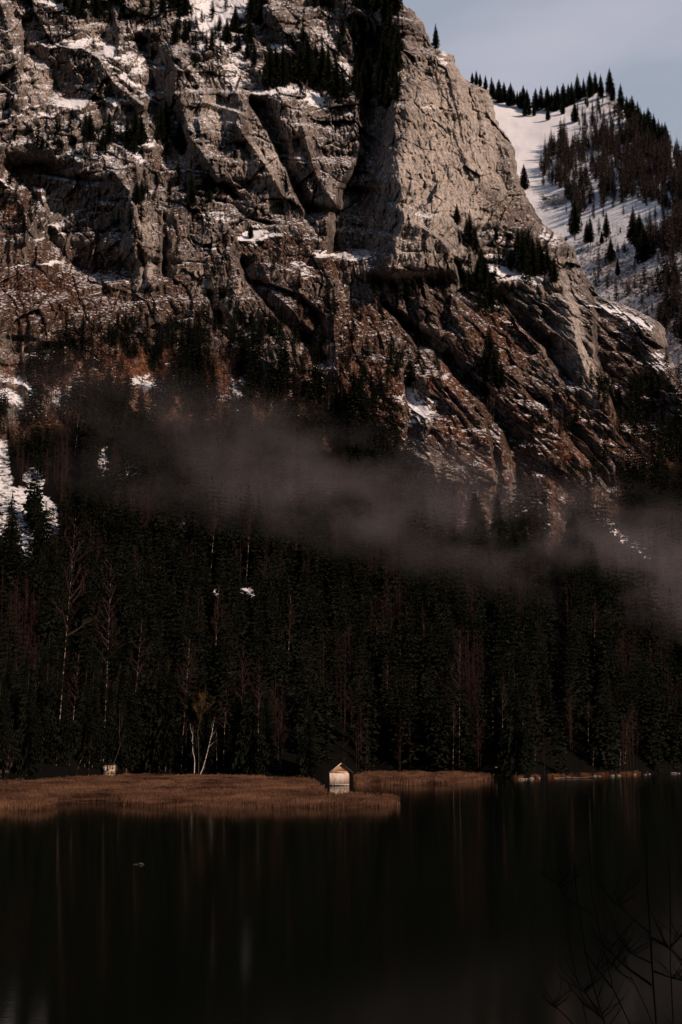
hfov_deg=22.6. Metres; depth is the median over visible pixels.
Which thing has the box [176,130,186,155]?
spruce tree
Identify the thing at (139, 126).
spruce tree
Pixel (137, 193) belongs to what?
spruce tree
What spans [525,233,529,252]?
spruce tree
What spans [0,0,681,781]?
mountain
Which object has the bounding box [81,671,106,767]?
spruce tree
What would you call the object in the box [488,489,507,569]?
spruce tree
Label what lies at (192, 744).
birch tree
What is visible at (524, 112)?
spruce tree
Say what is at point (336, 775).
door
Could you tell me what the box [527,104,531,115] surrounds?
spruce tree
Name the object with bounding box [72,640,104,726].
spruce tree
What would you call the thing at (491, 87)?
spruce tree
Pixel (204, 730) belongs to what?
spruce tree
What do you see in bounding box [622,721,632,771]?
pale trunk tree
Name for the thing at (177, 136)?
spruce tree
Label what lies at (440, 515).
spruce tree
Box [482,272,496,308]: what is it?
spruce tree
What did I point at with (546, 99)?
spruce tree
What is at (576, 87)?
spruce tree
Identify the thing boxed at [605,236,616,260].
spruce tree
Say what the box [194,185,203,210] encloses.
spruce tree
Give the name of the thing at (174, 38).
spruce tree
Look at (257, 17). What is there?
spruce tree
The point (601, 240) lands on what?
spruce tree
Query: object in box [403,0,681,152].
sky
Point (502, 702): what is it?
pale trunk tree
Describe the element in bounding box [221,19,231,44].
spruce tree
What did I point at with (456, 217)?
spruce tree
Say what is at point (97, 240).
spruce tree
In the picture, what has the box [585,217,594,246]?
spruce tree
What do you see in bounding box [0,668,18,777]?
spruce tree
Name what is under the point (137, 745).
spruce tree
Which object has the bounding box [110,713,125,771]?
bare tree
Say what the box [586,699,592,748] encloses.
pale trunk tree
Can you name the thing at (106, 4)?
spruce tree
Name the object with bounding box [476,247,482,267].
spruce tree
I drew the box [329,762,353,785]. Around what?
boathouse
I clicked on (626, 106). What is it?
spruce tree
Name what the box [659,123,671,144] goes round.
spruce tree
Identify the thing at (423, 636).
pale trunk tree
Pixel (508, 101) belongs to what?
spruce tree
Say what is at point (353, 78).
spruce tree
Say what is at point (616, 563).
spruce tree
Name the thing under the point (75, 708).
spruce tree
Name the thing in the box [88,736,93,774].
pale trunk tree
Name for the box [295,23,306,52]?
spruce tree
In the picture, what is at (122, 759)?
spruce tree
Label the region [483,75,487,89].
spruce tree
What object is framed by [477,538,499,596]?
spruce tree
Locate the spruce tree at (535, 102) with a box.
[530,88,540,110]
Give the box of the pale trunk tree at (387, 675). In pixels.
[382,655,392,714]
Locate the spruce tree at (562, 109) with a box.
[559,99,565,114]
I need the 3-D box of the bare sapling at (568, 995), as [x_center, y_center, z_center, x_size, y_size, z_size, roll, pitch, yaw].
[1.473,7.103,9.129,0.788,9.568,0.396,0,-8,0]
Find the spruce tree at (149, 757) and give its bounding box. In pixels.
[136,690,170,773]
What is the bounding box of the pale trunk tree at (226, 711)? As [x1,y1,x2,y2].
[217,682,236,771]
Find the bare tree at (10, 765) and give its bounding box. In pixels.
[4,754,14,780]
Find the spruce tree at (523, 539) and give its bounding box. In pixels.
[515,524,534,581]
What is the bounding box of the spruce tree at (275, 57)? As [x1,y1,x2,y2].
[272,49,279,77]
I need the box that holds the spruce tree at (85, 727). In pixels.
[72,671,102,766]
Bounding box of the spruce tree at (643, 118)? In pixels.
[639,111,646,129]
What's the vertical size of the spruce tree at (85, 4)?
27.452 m
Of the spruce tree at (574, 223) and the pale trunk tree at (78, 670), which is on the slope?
the spruce tree at (574, 223)
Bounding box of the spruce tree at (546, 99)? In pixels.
[542,86,549,110]
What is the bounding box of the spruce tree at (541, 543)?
[536,528,551,578]
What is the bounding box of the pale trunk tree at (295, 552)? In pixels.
[293,536,300,576]
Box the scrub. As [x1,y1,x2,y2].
[0,276,681,506]
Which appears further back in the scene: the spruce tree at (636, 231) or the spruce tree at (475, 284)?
the spruce tree at (636, 231)
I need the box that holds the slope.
[492,93,681,381]
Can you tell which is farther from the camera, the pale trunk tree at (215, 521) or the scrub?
the scrub
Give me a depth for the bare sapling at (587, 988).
9.33 m
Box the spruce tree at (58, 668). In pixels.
[47,651,73,735]
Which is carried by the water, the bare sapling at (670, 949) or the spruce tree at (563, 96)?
the bare sapling at (670, 949)
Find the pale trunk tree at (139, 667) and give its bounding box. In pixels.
[123,618,157,771]
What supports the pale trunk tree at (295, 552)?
on the mountain
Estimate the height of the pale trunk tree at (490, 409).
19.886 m
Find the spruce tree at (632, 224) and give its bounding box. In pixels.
[625,206,636,243]
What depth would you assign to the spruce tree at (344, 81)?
1021.66 m
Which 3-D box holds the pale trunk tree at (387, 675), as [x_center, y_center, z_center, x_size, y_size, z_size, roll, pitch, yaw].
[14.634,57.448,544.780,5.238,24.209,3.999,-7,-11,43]
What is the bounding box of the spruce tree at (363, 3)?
[359,0,366,20]
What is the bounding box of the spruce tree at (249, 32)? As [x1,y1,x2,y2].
[243,15,255,43]
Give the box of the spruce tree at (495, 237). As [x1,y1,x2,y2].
[493,227,498,240]
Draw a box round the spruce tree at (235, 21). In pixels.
[230,4,240,32]
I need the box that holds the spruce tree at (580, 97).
[578,84,582,100]
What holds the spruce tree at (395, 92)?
on the mountain
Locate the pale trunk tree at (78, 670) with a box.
[67,652,85,764]
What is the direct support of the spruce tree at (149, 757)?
on the mountain
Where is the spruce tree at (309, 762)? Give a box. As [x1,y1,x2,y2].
[295,696,321,777]
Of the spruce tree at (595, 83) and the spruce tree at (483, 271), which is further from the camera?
the spruce tree at (595, 83)
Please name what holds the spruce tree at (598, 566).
on the mountain
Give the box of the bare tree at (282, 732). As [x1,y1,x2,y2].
[271,709,291,769]
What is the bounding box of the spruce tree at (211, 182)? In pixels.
[207,176,215,191]
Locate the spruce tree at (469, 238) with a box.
[463,209,475,249]
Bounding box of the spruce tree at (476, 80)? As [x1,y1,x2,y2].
[474,71,478,84]
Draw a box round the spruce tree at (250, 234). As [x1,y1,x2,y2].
[247,224,253,238]
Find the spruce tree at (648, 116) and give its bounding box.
[642,107,651,135]
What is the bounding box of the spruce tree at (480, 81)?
[478,75,481,86]
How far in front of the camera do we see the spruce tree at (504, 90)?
2179.24 m
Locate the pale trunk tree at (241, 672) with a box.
[233,642,251,774]
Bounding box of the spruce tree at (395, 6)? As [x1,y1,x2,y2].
[385,0,402,15]
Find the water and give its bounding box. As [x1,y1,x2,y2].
[0,773,681,1023]
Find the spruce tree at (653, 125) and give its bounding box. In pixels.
[649,113,657,137]
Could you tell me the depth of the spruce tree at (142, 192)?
910.44 m
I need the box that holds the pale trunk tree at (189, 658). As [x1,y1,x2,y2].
[176,635,200,773]
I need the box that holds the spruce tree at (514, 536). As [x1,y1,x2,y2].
[505,522,520,564]
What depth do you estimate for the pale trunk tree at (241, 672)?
477.43 m
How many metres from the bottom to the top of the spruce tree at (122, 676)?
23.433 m
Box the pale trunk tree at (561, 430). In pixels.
[559,409,566,453]
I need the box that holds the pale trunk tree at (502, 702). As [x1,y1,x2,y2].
[497,675,508,733]
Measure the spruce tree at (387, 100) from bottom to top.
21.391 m
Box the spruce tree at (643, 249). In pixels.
[634,224,651,263]
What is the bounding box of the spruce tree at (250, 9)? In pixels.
[244,0,257,22]
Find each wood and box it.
[0,306,681,773]
[0,316,681,774]
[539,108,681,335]
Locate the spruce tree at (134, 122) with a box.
[127,106,138,144]
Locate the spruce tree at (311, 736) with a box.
[295,705,320,766]
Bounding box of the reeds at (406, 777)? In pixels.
[354,769,493,785]
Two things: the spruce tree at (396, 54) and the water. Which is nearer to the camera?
the water
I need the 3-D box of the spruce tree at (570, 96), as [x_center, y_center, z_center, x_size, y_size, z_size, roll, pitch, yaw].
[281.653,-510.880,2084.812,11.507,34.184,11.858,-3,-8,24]
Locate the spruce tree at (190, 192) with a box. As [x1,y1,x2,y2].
[184,169,197,206]
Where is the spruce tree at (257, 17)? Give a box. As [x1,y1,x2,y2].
[254,0,265,25]
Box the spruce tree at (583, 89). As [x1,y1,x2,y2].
[580,78,585,96]
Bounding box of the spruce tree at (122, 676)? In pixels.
[111,664,127,709]
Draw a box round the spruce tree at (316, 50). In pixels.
[312,38,318,62]
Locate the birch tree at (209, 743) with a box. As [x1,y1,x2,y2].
[199,717,220,774]
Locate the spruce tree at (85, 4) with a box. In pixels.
[77,0,90,19]
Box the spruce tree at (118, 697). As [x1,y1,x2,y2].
[107,674,134,769]
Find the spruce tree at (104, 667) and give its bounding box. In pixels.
[97,649,111,703]
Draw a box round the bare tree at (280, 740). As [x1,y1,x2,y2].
[272,717,285,768]
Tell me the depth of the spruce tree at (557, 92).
2090.46 m
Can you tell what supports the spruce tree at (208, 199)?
on the mountain
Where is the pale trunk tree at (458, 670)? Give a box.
[446,626,475,770]
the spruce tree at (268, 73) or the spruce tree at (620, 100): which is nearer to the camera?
the spruce tree at (268, 73)
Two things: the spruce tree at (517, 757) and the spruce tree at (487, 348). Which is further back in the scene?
the spruce tree at (487, 348)
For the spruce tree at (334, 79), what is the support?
on the mountain
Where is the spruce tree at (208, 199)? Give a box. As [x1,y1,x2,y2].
[205,183,212,204]
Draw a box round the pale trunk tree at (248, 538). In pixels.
[243,509,256,583]
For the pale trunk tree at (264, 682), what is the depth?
475.82 m
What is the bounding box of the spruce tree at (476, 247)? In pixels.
[470,223,479,254]
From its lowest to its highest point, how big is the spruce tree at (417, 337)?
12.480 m
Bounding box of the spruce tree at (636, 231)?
[631,214,647,249]
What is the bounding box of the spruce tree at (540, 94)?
[537,87,543,109]
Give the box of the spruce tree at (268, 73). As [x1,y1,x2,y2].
[261,42,278,89]
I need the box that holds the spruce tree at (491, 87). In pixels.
[489,76,494,97]
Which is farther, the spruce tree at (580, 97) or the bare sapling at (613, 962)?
the spruce tree at (580, 97)
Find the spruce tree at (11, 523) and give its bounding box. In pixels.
[0,492,24,562]
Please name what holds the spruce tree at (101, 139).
on the mountain
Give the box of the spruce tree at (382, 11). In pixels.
[378,0,390,18]
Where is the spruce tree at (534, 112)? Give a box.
[531,105,535,115]
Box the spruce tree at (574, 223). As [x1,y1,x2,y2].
[566,198,582,235]
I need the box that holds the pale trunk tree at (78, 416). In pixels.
[73,397,82,451]
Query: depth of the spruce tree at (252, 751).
473.50 m
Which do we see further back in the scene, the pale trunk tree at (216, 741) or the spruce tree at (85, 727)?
the pale trunk tree at (216, 741)
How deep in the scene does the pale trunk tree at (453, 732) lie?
506.05 m
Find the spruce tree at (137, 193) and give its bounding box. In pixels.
[131,180,142,204]
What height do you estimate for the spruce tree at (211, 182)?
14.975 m
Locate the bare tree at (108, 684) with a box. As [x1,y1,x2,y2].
[102,672,112,702]
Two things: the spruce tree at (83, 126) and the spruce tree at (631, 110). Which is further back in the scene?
the spruce tree at (631, 110)
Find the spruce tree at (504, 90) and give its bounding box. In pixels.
[499,82,506,102]
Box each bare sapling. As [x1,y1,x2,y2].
[533,840,629,1023]
[533,929,631,1023]
[551,864,631,1023]
[588,835,681,1023]
[590,884,652,1023]
[643,862,681,1023]
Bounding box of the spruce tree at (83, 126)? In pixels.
[81,112,87,132]
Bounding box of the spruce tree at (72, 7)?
[66,0,80,17]
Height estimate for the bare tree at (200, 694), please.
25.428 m
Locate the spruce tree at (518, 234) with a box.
[512,228,520,258]
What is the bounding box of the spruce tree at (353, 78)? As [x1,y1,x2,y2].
[349,63,357,89]
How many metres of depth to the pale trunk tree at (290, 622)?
554.50 m
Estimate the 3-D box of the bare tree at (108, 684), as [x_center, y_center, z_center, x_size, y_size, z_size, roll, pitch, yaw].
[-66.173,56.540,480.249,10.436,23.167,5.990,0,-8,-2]
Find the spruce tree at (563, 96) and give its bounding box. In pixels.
[557,84,568,107]
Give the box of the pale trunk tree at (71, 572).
[51,512,98,764]
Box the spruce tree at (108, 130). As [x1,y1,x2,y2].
[103,113,114,144]
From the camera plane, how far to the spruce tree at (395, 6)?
1070.14 m
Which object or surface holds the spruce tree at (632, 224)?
on the slope
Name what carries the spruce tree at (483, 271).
on the mountain
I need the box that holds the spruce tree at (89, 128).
[83,111,96,141]
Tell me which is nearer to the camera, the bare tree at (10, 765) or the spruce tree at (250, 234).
the bare tree at (10, 765)
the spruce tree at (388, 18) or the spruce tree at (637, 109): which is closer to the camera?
the spruce tree at (388, 18)
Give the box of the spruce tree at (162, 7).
[157,0,167,16]
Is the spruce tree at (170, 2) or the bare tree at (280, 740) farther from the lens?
the spruce tree at (170, 2)
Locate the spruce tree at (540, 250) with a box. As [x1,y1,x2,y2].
[536,240,546,276]
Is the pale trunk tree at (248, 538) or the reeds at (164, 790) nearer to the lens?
the reeds at (164, 790)
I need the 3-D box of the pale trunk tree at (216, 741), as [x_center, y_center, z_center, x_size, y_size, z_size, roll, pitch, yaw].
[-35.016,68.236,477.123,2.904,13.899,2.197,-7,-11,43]
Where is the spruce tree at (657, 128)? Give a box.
[654,120,659,138]
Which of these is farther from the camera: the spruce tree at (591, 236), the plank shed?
the spruce tree at (591, 236)
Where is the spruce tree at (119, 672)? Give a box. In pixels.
[112,666,122,698]
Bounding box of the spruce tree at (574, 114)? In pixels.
[570,101,579,122]
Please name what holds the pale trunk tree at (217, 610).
on the mountain
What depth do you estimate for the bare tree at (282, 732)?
477.10 m
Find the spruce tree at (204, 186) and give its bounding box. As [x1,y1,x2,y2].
[201,173,207,197]
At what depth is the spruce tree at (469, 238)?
906.77 m
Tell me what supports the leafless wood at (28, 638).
on the mountain
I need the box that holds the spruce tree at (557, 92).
[555,86,559,105]
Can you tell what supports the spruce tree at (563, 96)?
on the slope
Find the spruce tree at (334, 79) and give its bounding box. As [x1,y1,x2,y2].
[326,57,343,98]
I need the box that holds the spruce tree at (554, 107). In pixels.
[550,93,559,111]
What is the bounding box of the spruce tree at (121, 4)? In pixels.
[117,0,129,10]
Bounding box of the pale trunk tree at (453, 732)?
[449,702,458,771]
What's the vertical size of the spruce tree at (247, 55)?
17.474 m
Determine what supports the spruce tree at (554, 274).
on the mountain
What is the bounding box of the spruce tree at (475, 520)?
[460,490,490,572]
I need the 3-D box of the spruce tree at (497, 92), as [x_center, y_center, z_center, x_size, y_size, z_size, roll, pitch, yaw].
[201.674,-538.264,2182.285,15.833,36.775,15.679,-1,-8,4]
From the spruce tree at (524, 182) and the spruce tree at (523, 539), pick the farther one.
the spruce tree at (524, 182)
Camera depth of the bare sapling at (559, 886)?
10.12 m
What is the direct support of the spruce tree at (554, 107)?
on the slope
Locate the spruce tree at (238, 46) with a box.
[235,34,241,51]
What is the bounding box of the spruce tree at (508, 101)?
[505,81,512,105]
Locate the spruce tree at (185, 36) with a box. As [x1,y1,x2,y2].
[181,22,189,41]
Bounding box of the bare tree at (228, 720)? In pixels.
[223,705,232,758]
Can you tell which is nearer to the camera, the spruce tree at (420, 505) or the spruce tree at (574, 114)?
the spruce tree at (420, 505)
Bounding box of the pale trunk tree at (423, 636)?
[420,619,425,662]
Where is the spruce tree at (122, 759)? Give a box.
[111,739,128,766]
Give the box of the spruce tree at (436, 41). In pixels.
[431,23,440,51]
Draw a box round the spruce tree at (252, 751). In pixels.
[232,685,270,775]
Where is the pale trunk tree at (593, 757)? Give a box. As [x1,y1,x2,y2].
[591,745,594,774]
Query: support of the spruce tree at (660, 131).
on the slope
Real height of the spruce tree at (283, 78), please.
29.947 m
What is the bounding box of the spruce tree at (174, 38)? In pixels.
[169,23,179,44]
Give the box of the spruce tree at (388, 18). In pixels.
[382,5,394,41]
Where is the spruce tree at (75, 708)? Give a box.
[71,667,84,726]
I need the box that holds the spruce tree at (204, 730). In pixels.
[187,683,221,768]
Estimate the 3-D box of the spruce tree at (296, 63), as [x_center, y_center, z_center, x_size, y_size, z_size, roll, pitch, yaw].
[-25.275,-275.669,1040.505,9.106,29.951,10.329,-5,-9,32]
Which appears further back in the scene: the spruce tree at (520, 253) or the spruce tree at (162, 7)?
the spruce tree at (162, 7)
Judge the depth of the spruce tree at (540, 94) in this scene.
2113.86 m
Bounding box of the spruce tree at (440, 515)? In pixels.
[431,500,447,555]
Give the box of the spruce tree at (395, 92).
[391,71,401,103]
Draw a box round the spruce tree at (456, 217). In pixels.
[452,204,461,224]
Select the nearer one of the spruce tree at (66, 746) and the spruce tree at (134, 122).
the spruce tree at (66, 746)
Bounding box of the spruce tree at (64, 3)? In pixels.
[61,0,70,6]
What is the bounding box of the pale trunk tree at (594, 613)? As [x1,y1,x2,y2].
[590,596,600,659]
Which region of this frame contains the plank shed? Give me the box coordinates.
[103,764,115,775]
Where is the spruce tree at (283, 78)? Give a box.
[274,44,290,86]
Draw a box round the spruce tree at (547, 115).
[545,105,550,120]
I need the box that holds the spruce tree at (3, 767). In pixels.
[0,722,8,779]
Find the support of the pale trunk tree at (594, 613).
on the mountain
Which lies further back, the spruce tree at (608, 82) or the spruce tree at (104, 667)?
the spruce tree at (608, 82)
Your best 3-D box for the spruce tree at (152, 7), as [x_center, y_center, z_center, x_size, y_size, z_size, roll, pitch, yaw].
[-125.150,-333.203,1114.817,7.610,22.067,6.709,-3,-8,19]
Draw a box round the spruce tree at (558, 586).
[553,552,570,605]
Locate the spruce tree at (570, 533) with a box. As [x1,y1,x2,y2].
[557,508,588,579]
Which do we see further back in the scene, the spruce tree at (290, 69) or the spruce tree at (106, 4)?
the spruce tree at (106, 4)
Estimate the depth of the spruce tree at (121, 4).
1100.47 m
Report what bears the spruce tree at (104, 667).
on the mountain
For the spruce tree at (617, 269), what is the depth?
1404.34 m
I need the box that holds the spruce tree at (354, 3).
[351,0,359,17]
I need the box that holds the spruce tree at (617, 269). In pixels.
[614,259,620,275]
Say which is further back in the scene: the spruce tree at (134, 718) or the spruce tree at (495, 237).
the spruce tree at (495, 237)
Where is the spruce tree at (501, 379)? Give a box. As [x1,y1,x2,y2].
[496,361,505,392]
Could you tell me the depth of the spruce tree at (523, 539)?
668.30 m
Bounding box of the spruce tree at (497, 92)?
[493,78,504,103]
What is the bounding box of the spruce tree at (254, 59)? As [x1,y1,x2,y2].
[249,41,258,64]
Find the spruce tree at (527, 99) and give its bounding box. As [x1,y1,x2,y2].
[522,89,530,108]
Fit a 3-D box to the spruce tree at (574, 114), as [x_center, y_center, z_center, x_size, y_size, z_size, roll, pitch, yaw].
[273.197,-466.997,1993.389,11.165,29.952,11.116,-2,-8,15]
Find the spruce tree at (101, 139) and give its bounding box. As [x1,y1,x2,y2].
[98,132,104,151]
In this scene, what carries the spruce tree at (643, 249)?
on the slope
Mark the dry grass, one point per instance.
(571, 774)
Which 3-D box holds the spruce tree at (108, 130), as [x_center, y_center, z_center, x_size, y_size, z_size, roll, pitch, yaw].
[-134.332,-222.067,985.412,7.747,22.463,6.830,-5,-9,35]
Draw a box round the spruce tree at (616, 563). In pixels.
[605,554,624,601]
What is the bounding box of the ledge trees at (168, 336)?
[6,0,669,438]
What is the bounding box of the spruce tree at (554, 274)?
[548,256,559,282]
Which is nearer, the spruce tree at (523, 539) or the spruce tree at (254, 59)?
the spruce tree at (523, 539)
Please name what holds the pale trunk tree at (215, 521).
on the mountain
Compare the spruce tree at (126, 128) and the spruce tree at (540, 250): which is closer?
the spruce tree at (540, 250)
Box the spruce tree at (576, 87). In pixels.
[573,74,581,101]
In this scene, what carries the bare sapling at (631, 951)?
on the water
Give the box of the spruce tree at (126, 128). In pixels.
[121,116,130,144]
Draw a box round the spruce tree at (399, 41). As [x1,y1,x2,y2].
[391,25,404,53]
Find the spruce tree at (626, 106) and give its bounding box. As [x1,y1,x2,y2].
[622,95,627,116]
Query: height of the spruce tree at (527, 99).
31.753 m
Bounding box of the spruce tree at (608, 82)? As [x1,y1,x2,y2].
[604,69,615,95]
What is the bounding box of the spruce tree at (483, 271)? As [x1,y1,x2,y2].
[476,253,492,296]
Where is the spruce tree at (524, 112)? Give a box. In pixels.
[522,102,527,116]
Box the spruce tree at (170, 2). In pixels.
[165,0,178,7]
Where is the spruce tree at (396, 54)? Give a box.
[387,33,402,71]
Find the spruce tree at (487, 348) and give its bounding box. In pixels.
[479,325,497,377]
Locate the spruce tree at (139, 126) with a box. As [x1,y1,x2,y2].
[132,114,148,148]
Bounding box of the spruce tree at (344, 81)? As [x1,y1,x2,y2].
[334,63,350,112]
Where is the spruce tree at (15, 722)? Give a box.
[12,702,21,767]
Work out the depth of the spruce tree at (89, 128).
985.99 m
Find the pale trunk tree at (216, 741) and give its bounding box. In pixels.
[213,731,219,773]
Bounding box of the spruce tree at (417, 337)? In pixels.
[413,323,421,343]
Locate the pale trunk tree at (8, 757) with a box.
[4,739,11,779]
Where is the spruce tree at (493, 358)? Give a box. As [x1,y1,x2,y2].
[486,345,498,385]
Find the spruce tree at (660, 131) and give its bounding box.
[657,123,663,144]
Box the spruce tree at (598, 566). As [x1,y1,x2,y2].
[584,541,604,599]
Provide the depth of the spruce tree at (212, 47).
1047.78 m
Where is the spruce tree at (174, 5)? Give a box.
[170,0,180,14]
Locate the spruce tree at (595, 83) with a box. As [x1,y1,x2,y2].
[592,73,597,93]
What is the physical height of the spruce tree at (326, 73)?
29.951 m
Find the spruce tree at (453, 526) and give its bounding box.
[445,514,460,556]
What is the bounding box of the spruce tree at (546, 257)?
[542,244,550,270]
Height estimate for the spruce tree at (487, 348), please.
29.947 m
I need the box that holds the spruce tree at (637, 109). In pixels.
[634,102,640,119]
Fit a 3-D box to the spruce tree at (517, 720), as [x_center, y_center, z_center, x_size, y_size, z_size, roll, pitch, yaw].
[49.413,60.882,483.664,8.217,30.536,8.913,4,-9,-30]
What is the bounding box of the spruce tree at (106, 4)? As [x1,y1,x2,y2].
[101,0,110,10]
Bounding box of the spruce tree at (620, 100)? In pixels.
[617,83,625,109]
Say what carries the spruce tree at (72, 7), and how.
on the mountain
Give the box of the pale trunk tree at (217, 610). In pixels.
[211,582,226,675]
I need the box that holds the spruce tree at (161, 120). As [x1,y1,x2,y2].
[154,101,167,144]
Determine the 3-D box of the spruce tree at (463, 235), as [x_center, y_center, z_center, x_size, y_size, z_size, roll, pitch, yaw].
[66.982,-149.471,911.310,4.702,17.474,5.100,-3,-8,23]
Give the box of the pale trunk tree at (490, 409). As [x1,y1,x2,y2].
[489,389,493,427]
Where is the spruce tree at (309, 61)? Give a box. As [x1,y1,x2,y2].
[298,33,317,85]
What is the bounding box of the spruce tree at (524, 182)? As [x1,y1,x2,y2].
[519,164,529,189]
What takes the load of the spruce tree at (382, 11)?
on the mountain
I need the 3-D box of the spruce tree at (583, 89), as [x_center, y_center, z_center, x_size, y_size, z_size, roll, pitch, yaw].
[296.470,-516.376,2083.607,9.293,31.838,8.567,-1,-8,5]
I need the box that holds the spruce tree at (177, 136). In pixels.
[173,117,181,149]
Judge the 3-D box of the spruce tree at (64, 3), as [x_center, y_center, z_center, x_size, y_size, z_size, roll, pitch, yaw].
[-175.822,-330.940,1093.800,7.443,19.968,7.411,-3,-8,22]
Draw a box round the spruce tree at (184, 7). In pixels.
[178,0,190,15]
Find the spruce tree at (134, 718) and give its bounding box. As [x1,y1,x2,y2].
[115,668,143,772]
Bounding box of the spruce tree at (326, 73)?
[319,49,332,90]
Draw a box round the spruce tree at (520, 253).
[512,229,528,273]
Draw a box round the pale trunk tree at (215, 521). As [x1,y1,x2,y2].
[207,492,223,578]
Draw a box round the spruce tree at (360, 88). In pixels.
[353,71,364,100]
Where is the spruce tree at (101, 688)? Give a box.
[95,666,117,760]
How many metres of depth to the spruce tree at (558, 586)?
661.62 m
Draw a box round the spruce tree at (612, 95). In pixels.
[609,84,615,101]
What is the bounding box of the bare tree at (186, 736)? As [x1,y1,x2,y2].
[182,715,193,769]
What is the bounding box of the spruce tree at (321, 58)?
[314,40,325,86]
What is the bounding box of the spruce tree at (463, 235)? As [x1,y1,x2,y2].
[462,219,466,246]
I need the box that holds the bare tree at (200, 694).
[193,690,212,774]
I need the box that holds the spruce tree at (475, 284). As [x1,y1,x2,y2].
[470,261,480,291]
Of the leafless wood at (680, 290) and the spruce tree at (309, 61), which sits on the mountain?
the spruce tree at (309, 61)
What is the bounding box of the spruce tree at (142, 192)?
[140,179,145,202]
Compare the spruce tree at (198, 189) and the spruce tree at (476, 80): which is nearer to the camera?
the spruce tree at (198, 189)
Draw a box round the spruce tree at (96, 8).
[88,0,103,20]
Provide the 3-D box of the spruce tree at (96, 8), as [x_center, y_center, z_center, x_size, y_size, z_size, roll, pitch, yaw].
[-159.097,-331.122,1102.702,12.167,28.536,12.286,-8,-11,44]
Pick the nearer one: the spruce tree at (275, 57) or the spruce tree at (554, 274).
the spruce tree at (554, 274)
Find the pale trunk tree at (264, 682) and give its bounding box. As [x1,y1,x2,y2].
[249,659,272,773]
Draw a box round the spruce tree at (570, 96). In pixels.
[567,82,576,105]
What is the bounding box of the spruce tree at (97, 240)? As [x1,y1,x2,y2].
[94,226,100,244]
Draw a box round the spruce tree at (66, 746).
[47,670,78,765]
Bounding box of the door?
[334,773,343,783]
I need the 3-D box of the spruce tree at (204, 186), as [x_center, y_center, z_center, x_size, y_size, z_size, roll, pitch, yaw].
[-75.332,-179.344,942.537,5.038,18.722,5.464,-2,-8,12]
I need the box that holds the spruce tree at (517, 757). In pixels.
[497,672,533,776]
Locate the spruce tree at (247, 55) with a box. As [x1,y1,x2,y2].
[243,38,250,61]
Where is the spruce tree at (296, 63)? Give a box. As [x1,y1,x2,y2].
[293,39,306,83]
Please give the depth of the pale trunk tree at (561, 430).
757.87 m
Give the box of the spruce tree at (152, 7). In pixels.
[146,0,154,16]
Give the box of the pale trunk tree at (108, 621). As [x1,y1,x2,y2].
[90,556,129,771]
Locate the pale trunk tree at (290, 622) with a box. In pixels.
[284,594,298,683]
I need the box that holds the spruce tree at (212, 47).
[208,37,215,57]
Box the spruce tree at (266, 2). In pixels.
[257,0,269,26]
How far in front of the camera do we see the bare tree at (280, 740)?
477.62 m
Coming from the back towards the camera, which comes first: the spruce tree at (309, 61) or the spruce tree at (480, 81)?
the spruce tree at (480, 81)
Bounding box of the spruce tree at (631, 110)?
[626,96,634,120]
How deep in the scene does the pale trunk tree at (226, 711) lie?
478.59 m
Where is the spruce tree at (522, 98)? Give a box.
[517,85,525,108]
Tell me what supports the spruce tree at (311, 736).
on the mountain
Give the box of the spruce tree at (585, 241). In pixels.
[582,220,588,243]
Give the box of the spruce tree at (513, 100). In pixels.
[511,90,516,105]
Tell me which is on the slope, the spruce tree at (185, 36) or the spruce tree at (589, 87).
the spruce tree at (589, 87)
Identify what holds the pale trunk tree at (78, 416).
on the mountain
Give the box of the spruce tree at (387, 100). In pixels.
[383,79,391,111]
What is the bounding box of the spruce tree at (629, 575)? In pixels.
[625,568,640,606]
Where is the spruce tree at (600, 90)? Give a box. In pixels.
[597,73,604,97]
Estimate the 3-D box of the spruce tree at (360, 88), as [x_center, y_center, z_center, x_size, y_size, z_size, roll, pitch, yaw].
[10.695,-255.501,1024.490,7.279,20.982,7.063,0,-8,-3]
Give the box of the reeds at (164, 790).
[0,773,399,812]
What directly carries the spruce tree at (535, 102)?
on the slope
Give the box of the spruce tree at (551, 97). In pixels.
[548,91,552,110]
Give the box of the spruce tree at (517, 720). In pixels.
[500,679,530,755]
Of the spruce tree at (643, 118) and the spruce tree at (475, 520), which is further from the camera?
the spruce tree at (643, 118)
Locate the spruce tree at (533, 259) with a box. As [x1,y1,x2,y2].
[526,236,541,275]
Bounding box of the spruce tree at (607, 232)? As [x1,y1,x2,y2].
[601,213,611,241]
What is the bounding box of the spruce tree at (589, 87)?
[584,70,594,97]
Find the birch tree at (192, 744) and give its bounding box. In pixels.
[186,722,196,772]
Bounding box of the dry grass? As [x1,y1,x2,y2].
[491,771,647,778]
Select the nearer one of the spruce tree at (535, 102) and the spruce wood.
the spruce wood
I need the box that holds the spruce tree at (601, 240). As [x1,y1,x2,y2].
[599,231,604,243]
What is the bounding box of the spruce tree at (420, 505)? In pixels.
[410,488,436,552]
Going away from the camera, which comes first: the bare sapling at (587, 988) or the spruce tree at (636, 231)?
the bare sapling at (587, 988)
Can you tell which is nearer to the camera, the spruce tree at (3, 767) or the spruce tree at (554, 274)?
the spruce tree at (3, 767)
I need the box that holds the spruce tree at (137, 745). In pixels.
[131,709,147,770]
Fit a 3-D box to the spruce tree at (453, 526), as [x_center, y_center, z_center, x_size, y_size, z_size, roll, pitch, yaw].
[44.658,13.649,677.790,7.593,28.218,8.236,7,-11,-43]
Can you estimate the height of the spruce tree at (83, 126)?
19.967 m
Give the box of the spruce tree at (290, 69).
[286,53,294,85]
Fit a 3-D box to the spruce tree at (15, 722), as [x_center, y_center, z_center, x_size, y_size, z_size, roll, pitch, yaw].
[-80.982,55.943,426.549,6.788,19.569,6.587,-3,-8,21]

